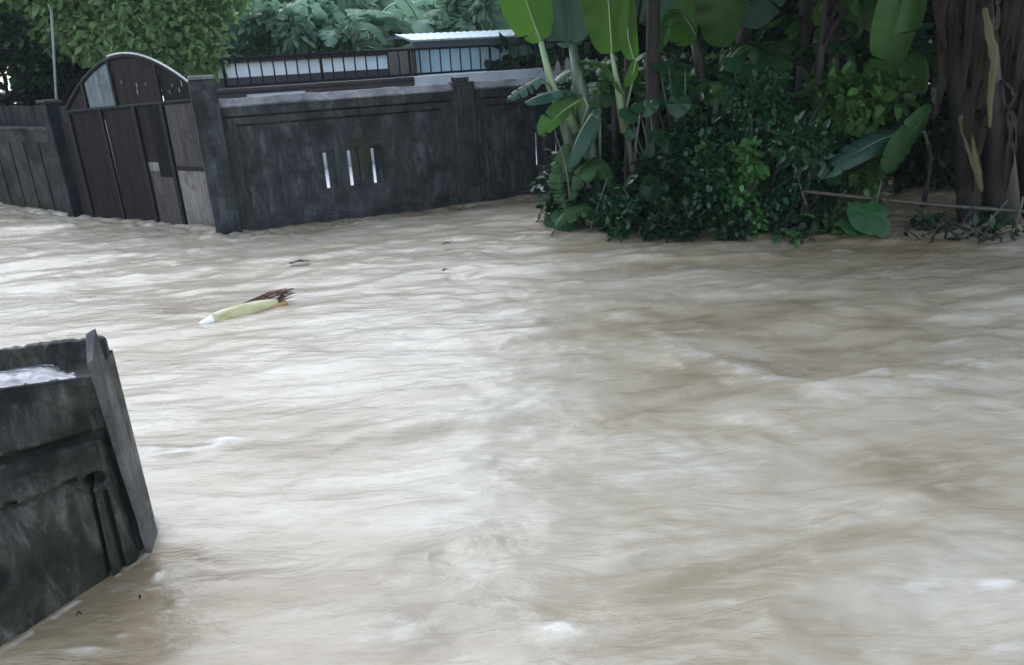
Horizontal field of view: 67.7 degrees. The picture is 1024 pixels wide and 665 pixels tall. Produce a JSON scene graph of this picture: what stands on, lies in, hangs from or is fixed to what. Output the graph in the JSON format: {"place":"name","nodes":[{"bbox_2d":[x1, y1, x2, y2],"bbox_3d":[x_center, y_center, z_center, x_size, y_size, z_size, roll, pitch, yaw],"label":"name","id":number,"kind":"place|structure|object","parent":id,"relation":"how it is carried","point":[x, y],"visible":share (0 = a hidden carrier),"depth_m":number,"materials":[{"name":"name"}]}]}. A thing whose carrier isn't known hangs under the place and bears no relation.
{"place":"outdoors","nodes":[
{"label":"outdoors","id":0,"kind":"place"},
{"bbox_2d":[0,80,1023,664],"bbox_3d":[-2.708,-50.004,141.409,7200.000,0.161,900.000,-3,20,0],"label":"water","id":1,"kind":"structure","parent":0,"point":[514,432],"depth_m":4.36,"materials":[{"name":"beige liquid"}]},
{"bbox_2d":[0,126,66,212],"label":"concrete fence wall","id":2,"kind":"structure","parent":1,"relation":"on","point":[28,175],"depth_m":12.61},
{"bbox_2d":[0,4,76,106],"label":"hedge tree","id":3,"kind":"object","parent":1,"relation":"on","point":[26,61],"visible":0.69,"depth_m":15.41,"materials":[{"name":"green plant"}]},
{"bbox_2d":[0,105,89,188],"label":"board fence","id":4,"kind":"object","parent":1,"relation":"on","point":[14,115],"visible":0.18,"depth_m":13.24,"materials":[{"name":"wood"}]},
{"bbox_2d":[0,0,112,104],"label":"hedge tree","id":5,"kind":"object","parent":1,"relation":"on","point":[63,96],"visible":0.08,"depth_m":16.40,"materials":[{"name":"green plant"}]},
{"bbox_2d":[48,4,64,107],"bbox_3d":[-7.352,-3.459,12.650,0.365,3.647,0.160,-3,20,0],"label":"utility pole","id":6,"kind":"object","parent":1,"relation":"on","point":[61,103],"visible":0.41,"depth_m":12.27,"materials":[{"name":"metal"}]},
{"bbox_2d":[35,99,83,216],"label":"gate pillar","id":7,"kind":"structure","parent":1,"relation":"in","point":[51,115],"depth_m":11.81,"materials":[{"name":"concrete"}]},
{"bbox_2d":[0,329,157,645],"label":"broken fence wall","id":8,"kind":"structure","parent":1,"relation":"in","point":[76,516],"depth_m":3.22,"materials":[{"name":"concrete"}]},
{"bbox_2d":[15,55,162,118],"bbox_3d":[-9.396,-5.201,17.492,3.346,3.591,2.949,-3,20,0],"label":"hedge tree","id":9,"kind":"object","parent":1,"relation":"on","point":[79,72],"visible":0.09,"depth_m":16.45,"materials":[{"name":"green plant"}]},
{"bbox_2d":[0,0,256,82],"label":"leafy tree","id":10,"kind":"object","parent":1,"relation":"on","point":[173,34],"visible":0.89,"depth_m":14.88,"materials":[{"name":"green plant"}]},
{"bbox_2d":[62,52,214,226],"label":"arched metal gate","id":11,"kind":"structure","parent":1,"relation":"in","point":[157,172],"depth_m":10.89,"materials":[{"name":"black metal"}]},
{"bbox_2d":[187,75,241,234],"bbox_3d":[-3.813,-1.983,9.948,0.328,2.598,0.308,-11,22,-20],"label":"gate post","id":12,"kind":"object","parent":1,"relation":"in","point":[212,142],"visible":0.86,"depth_m":9.69,"materials":[{"name":"concrete"}]},
{"bbox_2d":[181,2,257,78],"bbox_3d":[-9.527,-8.896,23.745,5.005,6.206,4.170,-3,20,0],"label":"distant tree","id":13,"kind":"object","parent":1,"relation":"on","point":[184,75],"visible":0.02,"depth_m":23.20,"materials":[{"name":"green plant"}]},
{"bbox_2d":[194,3,270,62],"bbox_3d":[-6.662,-5.866,18.269,2.122,3.998,2.180,-3,20,0],"label":"garden tree","id":14,"kind":"object","parent":1,"relation":"on","point":[243,28],"visible":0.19,"depth_m":17.93,"materials":[{"name":"green plant"}]},
{"bbox_2d":[200,288,295,323],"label":"floating banana stem","id":15,"kind":"object","parent":1,"relation":"on","point":[266,301],"visible":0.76,"depth_m":6.91,"materials":[{"name":"plant"}]},
{"bbox_2d":[251,0,294,53],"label":"distant tree","id":16,"kind":"object","parent":1,"relation":"on","point":[287,1],"depth_m":23.16,"materials":[{"name":"green plant"}]},
{"bbox_2d":[232,0,337,54],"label":"banana plant","id":17,"kind":"object","parent":1,"relation":"on","point":[296,1],"visible":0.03,"depth_m":20.08,"materials":[{"name":"green plant"}]},
{"bbox_2d":[188,52,388,88],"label":"white house","id":18,"kind":"structure","parent":1,"relation":"on","point":[255,70],"depth_m":15.97,"materials":[{"name":"white paint"}]},
{"bbox_2d":[247,0,350,55],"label":"garden tree","id":19,"kind":"object","parent":1,"relation":"on","point":[287,33],"visible":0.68,"depth_m":17.83,"materials":[{"name":"green plant"}]},
{"bbox_2d":[289,259,309,263],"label":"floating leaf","id":20,"kind":"object","parent":1,"relation":"on","point":[299,260],"visible":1,"depth_m":8.32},
{"bbox_2d":[277,2,394,53],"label":"banana plant","id":21,"kind":"object","parent":1,"relation":"on","point":[318,12],"visible":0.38,"depth_m":18.36,"materials":[{"name":"green plant"}]},
{"bbox_2d":[278,0,394,52],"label":"distant tree","id":22,"kind":"object","parent":1,"relation":"on","point":[357,4],"visible":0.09,"depth_m":23.33,"materials":[{"name":"green plant"}]},
{"bbox_2d":[318,12,375,51],"bbox_3d":[-3.858,-5.890,18.581,1.458,3.551,1.568,-3,20,0],"label":"garden tree","id":23,"kind":"object","parent":1,"relation":"on","point":[351,39],"visible":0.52,"depth_m":17.82,"materials":[{"name":"green plant"}]},
{"bbox_2d":[342,0,429,49],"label":"banana plant","id":24,"kind":"object","parent":1,"relation":"on","point":[391,9],"visible":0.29,"depth_m":20.14,"materials":[{"name":"green plant"}]},
{"bbox_2d":[374,0,410,47],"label":"distant tree","id":25,"kind":"object","parent":1,"relation":"on","point":[398,43],"visible":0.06,"depth_m":26.40,"materials":[{"name":"green plant"}]},
{"bbox_2d":[217,68,570,169],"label":"boundary wall","id":26,"kind":"structure","parent":1,"relation":"on","point":[231,93],"depth_m":12.70,"materials":[{"name":"grey concrete"}]},
{"bbox_2d":[220,39,620,87],"bbox_3d":[-1.140,-4.665,13.060,7.289,0.429,0.048,-12,22,-23],"label":"black railing","id":27,"kind":"object","parent":26,"relation":"on","point":[489,46],"visible":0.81,"depth_m":12.66,"materials":[{"name":"metal"}]},
{"bbox_2d":[344,0,470,46],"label":"banana plant","id":28,"kind":"object","parent":1,"relation":"on","point":[419,23],"visible":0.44,"depth_m":18.95,"materials":[{"name":"green plant"}]},
{"bbox_2d":[219,75,599,229],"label":"concrete fence wall","id":29,"kind":"structure","parent":1,"relation":"on","point":[460,140],"depth_m":10.65,"materials":[{"name":"grey concrete"}]},
{"bbox_2d":[384,0,497,33],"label":"distant tree","id":30,"kind":"object","parent":1,"relation":"on","point":[430,6],"visible":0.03,"depth_m":22.96,"materials":[{"name":"green plant"}]},
{"bbox_2d":[401,0,511,30],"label":"banana plant","id":31,"kind":"object","parent":1,"relation":"on","point":[502,24],"visible":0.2,"depth_m":18.63,"materials":[{"name":"green plant"}]},
{"bbox_2d":[427,0,504,32],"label":"garden tree","id":32,"kind":"object","parent":1,"relation":"on","point":[476,12],"visible":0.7,"depth_m":18.24,"materials":[{"name":"green plant"}]},
{"bbox_2d":[385,29,580,77],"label":"blue house","id":33,"kind":"structure","parent":1,"relation":"on","point":[443,39],"depth_m":15.12,"materials":[{"name":"metal"}]},
{"bbox_2d":[543,209,575,231],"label":"taro plant","id":34,"kind":"object","parent":1,"relation":"on","point":[556,214],"visible":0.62,"depth_m":9.29,"materials":[{"name":"green plant"}]},
{"bbox_2d":[589,176,608,232],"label":"thin stalk","id":35,"kind":"object","parent":1,"relation":"on","point":[598,204],"visible":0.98,"depth_m":8.92,"materials":[{"name":"green plant"}]},
{"bbox_2d":[586,186,646,241],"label":"shrub","id":36,"kind":"object","parent":1,"relation":"on","point":[610,208],"visible":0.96,"depth_m":8.82,"materials":[{"name":"green plant"}]},
{"bbox_2d":[615,226,642,238],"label":"fern","id":37,"kind":"object","parent":1,"relation":"on","point":[623,229],"visible":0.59,"depth_m":8.83,"materials":[{"name":"green plant"}]},
{"bbox_2d":[610,130,693,240],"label":"shrub","id":38,"kind":"object","parent":1,"relation":"on","point":[660,166],"visible":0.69,"depth_m":8.72,"materials":[{"name":"green plant"}]},
{"bbox_2d":[639,192,715,242],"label":"shrub","id":39,"kind":"object","parent":1,"relation":"on","point":[677,224],"visible":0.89,"depth_m":8.55,"materials":[{"name":"green plant"}]},
{"bbox_2d":[712,135,769,238],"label":"shrub","id":40,"kind":"object","parent":1,"relation":"on","point":[751,173],"visible":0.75,"depth_m":8.20,"materials":[{"name":"green plant"}]},
{"bbox_2d":[706,188,777,241],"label":"shrub","id":41,"kind":"object","parent":1,"relation":"on","point":[735,221],"visible":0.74,"depth_m":8.33,"materials":[{"name":"green plant"}]},
{"bbox_2d":[745,211,816,247],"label":"fern","id":42,"kind":"object","parent":1,"relation":"on","point":[793,235],"visible":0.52,"depth_m":8.29,"materials":[{"name":"green plant"}]},
{"bbox_2d":[766,186,834,243],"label":"shrub","id":43,"kind":"object","parent":1,"relation":"on","point":[817,210],"visible":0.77,"depth_m":8.38,"materials":[{"name":"green plant"}]},
{"bbox_2d":[784,226,826,239],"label":"fern","id":44,"kind":"object","parent":1,"relation":"on","point":[803,236],"visible":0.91,"depth_m":8.28,"materials":[{"name":"green plant"}]},
{"bbox_2d":[797,175,814,234],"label":"thin stalk","id":45,"kind":"object","parent":1,"relation":"on","point":[803,197],"visible":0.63,"depth_m":8.35,"materials":[{"name":"plant"}]},
{"bbox_2d":[802,166,810,218],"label":"bare stem","id":46,"kind":"object","parent":1,"relation":"on","point":[809,176],"visible":0.3,"depth_m":8.49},
{"bbox_2d":[820,189,889,236],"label":"shrub","id":47,"kind":"object","parent":1,"relation":"on","point":[837,213],"visible":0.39,"depth_m":8.41,"materials":[{"name":"green plant"}]},
{"bbox_2d":[839,200,890,237],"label":"taro plant","id":48,"kind":"object","parent":1,"relation":"on","point":[869,218],"visible":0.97,"depth_m":8.12,"materials":[{"name":"green plant"}]},
{"bbox_2d":[876,178,881,201],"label":"thin stalk","id":49,"kind":"object","parent":1,"relation":"on","point":[879,190],"visible":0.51,"depth_m":8.24,"materials":[{"name":"green plant"}]},
{"bbox_2d":[799,189,1023,213],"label":"bamboo pole","id":50,"kind":"object","parent":1,"relation":"on","point":[899,201],"visible":0.95,"depth_m":8.29,"materials":[{"name":"wood"}]},
{"bbox_2d":[920,143,931,207],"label":"bare stem","id":51,"kind":"object","parent":1,"relation":"on","point":[927,186],"visible":1,"depth_m":8.70,"materials":[{"name":"brown plant"}]},
{"bbox_2d":[903,209,957,236],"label":"shrub","id":52,"kind":"object","parent":1,"relation":"on","point":[926,224],"visible":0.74,"depth_m":8.28,"materials":[{"name":"green plant"}]},
{"bbox_2d":[944,210,947,239],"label":"dead stalk","id":53,"kind":"object","parent":1,"relation":"on","point":[945,236],"visible":1,"depth_m":7.82,"materials":[{"name":"brown plant"}]},
{"bbox_2d":[938,222,961,239],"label":"dead stalk","id":54,"kind":"object","parent":1,"relation":"on","point":[951,231],"visible":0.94,"depth_m":8.05,"materials":[{"name":"brown plant"}]},
{"bbox_2d":[955,207,972,240],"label":"dead stalk","id":55,"kind":"object","parent":1,"relation":"on","point":[961,225],"visible":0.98,"depth_m":8.02,"materials":[{"name":"brown plant"}]},
{"bbox_2d":[943,211,1023,241],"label":"shrub","id":56,"kind":"object","parent":1,"relation":"on","point":[988,229],"visible":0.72,"depth_m":8.07,"materials":[{"name":"green plant"}]},
{"bbox_2d":[960,199,1007,238],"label":"twig","id":57,"kind":"object","parent":1,"relation":"on","point":[977,228],"visible":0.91,"depth_m":8.03,"materials":[{"name":"grey wood"}]},
{"bbox_2d":[974,229,994,240],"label":"dead stalk","id":58,"kind":"object","parent":1,"relation":"on","point":[987,237],"visible":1,"depth_m":7.70,"materials":[{"name":"grey plant"}]},
{"bbox_2d":[977,231,1008,243],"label":"dead stalk","id":59,"kind":"object","parent":1,"relation":"on","point":[991,237],"visible":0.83,"depth_m":7.93,"materials":[{"name":"brown plant"}]},
{"bbox_2d":[1011,196,1023,230],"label":"bare stem","id":60,"kind":"object","parent":1,"relation":"on","point":[1020,208],"visible":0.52,"depth_m":8.12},
{"bbox_2d":[586,145,954,204],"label":"mud bank","id":61,"kind":"structure","parent":0,"point":[945,169],"depth_m":11.61,"materials":[{"name":"brown soil"}]},
{"bbox_2d":[528,148,603,222],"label":"shrub","id":62,"kind":"object","parent":61,"relation":"on","point":[583,195],"visible":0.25,"depth_m":9.32,"materials":[{"name":"green plant"}]},
{"bbox_2d":[498,0,675,228],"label":"banana plant","id":63,"kind":"object","parent":61,"relation":"on","point":[609,27],"visible":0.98,"depth_m":8.71,"materials":[{"name":"green plant"}]},
{"bbox_2d":[556,135,570,199],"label":"bare stem","id":64,"kind":"object","parent":63,"relation":"attached to","point":[569,195],"visible":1,"depth_m":8.80,"materials":[{"name":"plant"}]},
{"bbox_2d":[536,57,666,193],"bbox_3d":[1.563,-2.777,10.978,2.135,2.240,1.848,-12,22,-22],"label":"shrub","id":65,"kind":"object","parent":61,"relation":"on","point":[607,141],"visible":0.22,"depth_m":10.56,"materials":[{"name":"green plant"}]},
{"bbox_2d":[484,22,735,71],"bbox_3d":[2.029,-6.129,15.472,5.463,5.576,4.631,-3,20,0],"label":"dense tree","id":66,"kind":"object","parent":61,"relation":"on","point":[532,56],"visible":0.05,"depth_m":14.96,"materials":[{"name":"green plant"}]},
{"bbox_2d":[555,51,678,203],"bbox_3d":[1.409,-2.543,10.253,1.660,2.306,1.381,13,26,37],"label":"banana plant","id":67,"kind":"object","parent":61,"relation":"on","point":[603,92],"visible":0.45,"depth_m":9.72,"materials":[{"name":"green plant"}]},
{"bbox_2d":[624,0,641,183],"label":"slim tree","id":68,"kind":"object","parent":61,"relation":"on","point":[626,160],"visible":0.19,"depth_m":9.44,"materials":[{"name":"brown plant"}]},
{"bbox_2d":[645,0,659,154],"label":"shade tree","id":69,"kind":"object","parent":61,"relation":"on","point":[653,49],"visible":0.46,"depth_m":8.82,"materials":[{"name":"plant"}]},
{"bbox_2d":[619,95,690,153],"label":"taro plant","id":70,"kind":"object","parent":61,"relation":"on","point":[677,107],"visible":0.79,"depth_m":8.80,"materials":[{"name":"green plant"}]},
{"bbox_2d":[645,58,693,131],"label":"taro plant","id":71,"kind":"object","parent":61,"relation":"on","point":[678,88],"visible":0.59,"depth_m":9.19,"materials":[{"name":"green plant"}]},
{"bbox_2d":[607,51,743,126],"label":"shrub","id":72,"kind":"object","parent":61,"relation":"on","point":[711,64],"visible":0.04,"depth_m":10.82,"materials":[{"name":"green plant"}]},
{"bbox_2d":[631,52,744,120],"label":"banana plant","id":73,"kind":"object","parent":61,"relation":"on","point":[676,72],"visible":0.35,"depth_m":9.95,"materials":[{"name":"green plant"}]},
{"bbox_2d":[660,83,736,200],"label":"shrub","id":74,"kind":"object","parent":61,"relation":"on","point":[693,95],"visible":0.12,"depth_m":9.06,"materials":[{"name":"green plant"}]},
{"bbox_2d":[582,23,815,83],"bbox_3d":[3.857,-6.460,15.590,5.752,5.933,5.311,9,23,29],"label":"dense tree","id":75,"kind":"object","parent":61,"relation":"on","point":[704,44],"visible":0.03,"depth_m":14.40,"materials":[{"name":"green plant"}]},
{"bbox_2d":[680,82,732,135],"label":"taro plant","id":76,"kind":"object","parent":61,"relation":"on","point":[715,89],"visible":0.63,"depth_m":9.01,"materials":[{"name":"green plant"}]},
{"bbox_2d":[660,0,785,97],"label":"banana plant","id":77,"kind":"object","parent":61,"relation":"on","point":[720,22],"visible":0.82,"depth_m":9.66,"materials":[{"name":"green plant"}]},
{"bbox_2d":[664,131,781,229],"bbox_3d":[2.429,-1.658,8.974,1.402,1.445,1.154,-3,20,0],"label":"shrub","id":78,"kind":"object","parent":61,"relation":"on","point":[709,222],"visible":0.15,"depth_m":8.69,"materials":[{"name":"green plant"}]},
{"bbox_2d":[543,39,935,141],"bbox_3d":[4.338,-4.023,13.757,7.500,2.149,0.060,-2,20,3],"label":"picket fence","id":79,"kind":"object","parent":61,"relation":"on","point":[557,68],"visible":0.09,"depth_m":13.54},
{"bbox_2d":[735,0,752,78],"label":"shade tree","id":80,"kind":"object","parent":61,"relation":"on","point":[744,33],"visible":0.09,"depth_m":11.52,"materials":[{"name":"green plant"}]},
{"bbox_2d":[660,65,836,223],"bbox_3d":[2.728,-1.967,8.798,2.056,2.120,1.878,10,24,32],"label":"shrub","id":81,"kind":"object","parent":61,"relation":"on","point":[754,102],"visible":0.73,"depth_m":8.38,"materials":[{"name":"green plant"}]},
{"bbox_2d":[718,56,784,133],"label":"taro plant","id":82,"kind":"object","parent":61,"relation":"on","point":[734,66],"visible":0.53,"depth_m":9.07,"materials":[{"name":"green plant"}]},
{"bbox_2d":[716,53,793,157],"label":"shrub","id":83,"kind":"object","parent":61,"relation":"on","point":[744,89],"visible":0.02,"depth_m":11.06,"materials":[{"name":"green plant"}]},
{"bbox_2d":[713,39,856,115],"bbox_3d":[3.609,-2.642,10.125,1.501,2.357,1.713,-16,24,-31],"label":"banana plant","id":84,"kind":"object","parent":61,"relation":"on","point":[783,55],"visible":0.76,"depth_m":9.65,"materials":[{"name":"green plant"}]},
{"bbox_2d":[736,100,853,231],"bbox_3d":[3.195,-1.854,8.896,1.405,1.786,1.331,-3,20,0],"label":"shrub","id":85,"kind":"object","parent":61,"relation":"on","point":[826,183],"visible":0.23,"depth_m":8.55,"materials":[{"name":"green plant"}]},
{"bbox_2d":[793,0,818,106],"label":"shade tree","id":86,"kind":"object","parent":61,"relation":"on","point":[806,8],"visible":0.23,"depth_m":10.54,"materials":[{"name":"brown plant"}]},
{"bbox_2d":[812,0,840,117],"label":"slim tree","id":87,"kind":"object","parent":61,"relation":"on","point":[828,8],"visible":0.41,"depth_m":8.60,"materials":[{"name":"brown plant"}]},
{"bbox_2d":[760,14,898,75],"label":"banana plant","id":88,"kind":"object","parent":61,"relation":"on","point":[848,30],"visible":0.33,"depth_m":10.36,"materials":[{"name":"green plant"}]},
{"bbox_2d":[751,0,934,101],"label":"dense tree","id":89,"kind":"object","parent":61,"relation":"on","point":[789,7],"visible":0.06,"depth_m":13.54,"materials":[{"name":"green plant"}]},
{"bbox_2d":[788,52,904,102],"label":"shrub","id":90,"kind":"object","parent":61,"relation":"on","point":[865,60],"depth_m":10.93,"materials":[{"name":"green plant"}]},
{"bbox_2d":[780,58,927,203],"bbox_3d":[3.988,-2.194,9.195,1.360,2.139,1.919,-3,20,0],"label":"shrub","id":91,"kind":"object","parent":61,"relation":"on","point":[863,107],"visible":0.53,"depth_m":8.51,"materials":[{"name":"green plant"}]},
{"bbox_2d":[809,0,849,75],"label":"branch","id":92,"kind":"object","parent":91,"relation":"on","point":[837,21],"visible":0.76,"depth_m":8.88,"materials":[{"name":"brown plant"}]},
{"bbox_2d":[813,0,933,182],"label":"banana plant","id":93,"kind":"object","parent":61,"relation":"on","point":[884,22],"visible":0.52,"depth_m":8.39,"materials":[{"name":"green plant"}]},
{"bbox_2d":[841,23,941,177],"bbox_3d":[5.506,-3.211,11.209,1.659,2.479,1.697,-3,20,0],"label":"banana plant","id":94,"kind":"object","parent":61,"relation":"on","point":[919,47],"visible":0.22,"depth_m":10.46,"materials":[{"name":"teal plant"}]},
{"bbox_2d":[881,92,955,193],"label":"shrub","id":95,"kind":"object","parent":61,"relation":"on","point":[912,165],"visible":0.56,"depth_m":10.36,"materials":[{"name":"green plant"}]},
{"bbox_2d":[847,0,1021,224],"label":"old banana plant","id":96,"kind":"object","parent":61,"relation":"on","point":[986,99],"visible":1,"depth_m":7.93,"materials":[{"name":"brown plant"}]},
{"bbox_2d":[910,0,995,144],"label":"dense tree","id":97,"kind":"object","parent":61,"relation":"on","point":[930,32],"visible":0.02,"depth_m":14.08,"materials":[{"name":"green plant"}]},
{"bbox_2d":[932,0,985,222],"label":"old banana plant","id":98,"kind":"object","parent":61,"relation":"on","point":[969,185],"visible":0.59,"depth_m":8.11,"materials":[{"name":"brown plant"}]},
{"bbox_2d":[925,36,1001,73],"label":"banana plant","id":99,"kind":"object","parent":61,"relation":"on","point":[932,52],"visible":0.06,"depth_m":9.95,"materials":[{"name":"green plant"}]},
{"bbox_2d":[928,60,1001,134],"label":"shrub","id":100,"kind":"object","parent":61,"relation":"on","point":[944,104],"visible":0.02,"depth_m":11.28,"materials":[{"name":"green plant"}]},
{"bbox_2d":[994,0,1023,216],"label":"old banana plant","id":101,"kind":"object","parent":61,"relation":"on","point":[1011,38],"visible":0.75,"depth_m":8.01,"materials":[{"name":"brown plant"}]}
]}

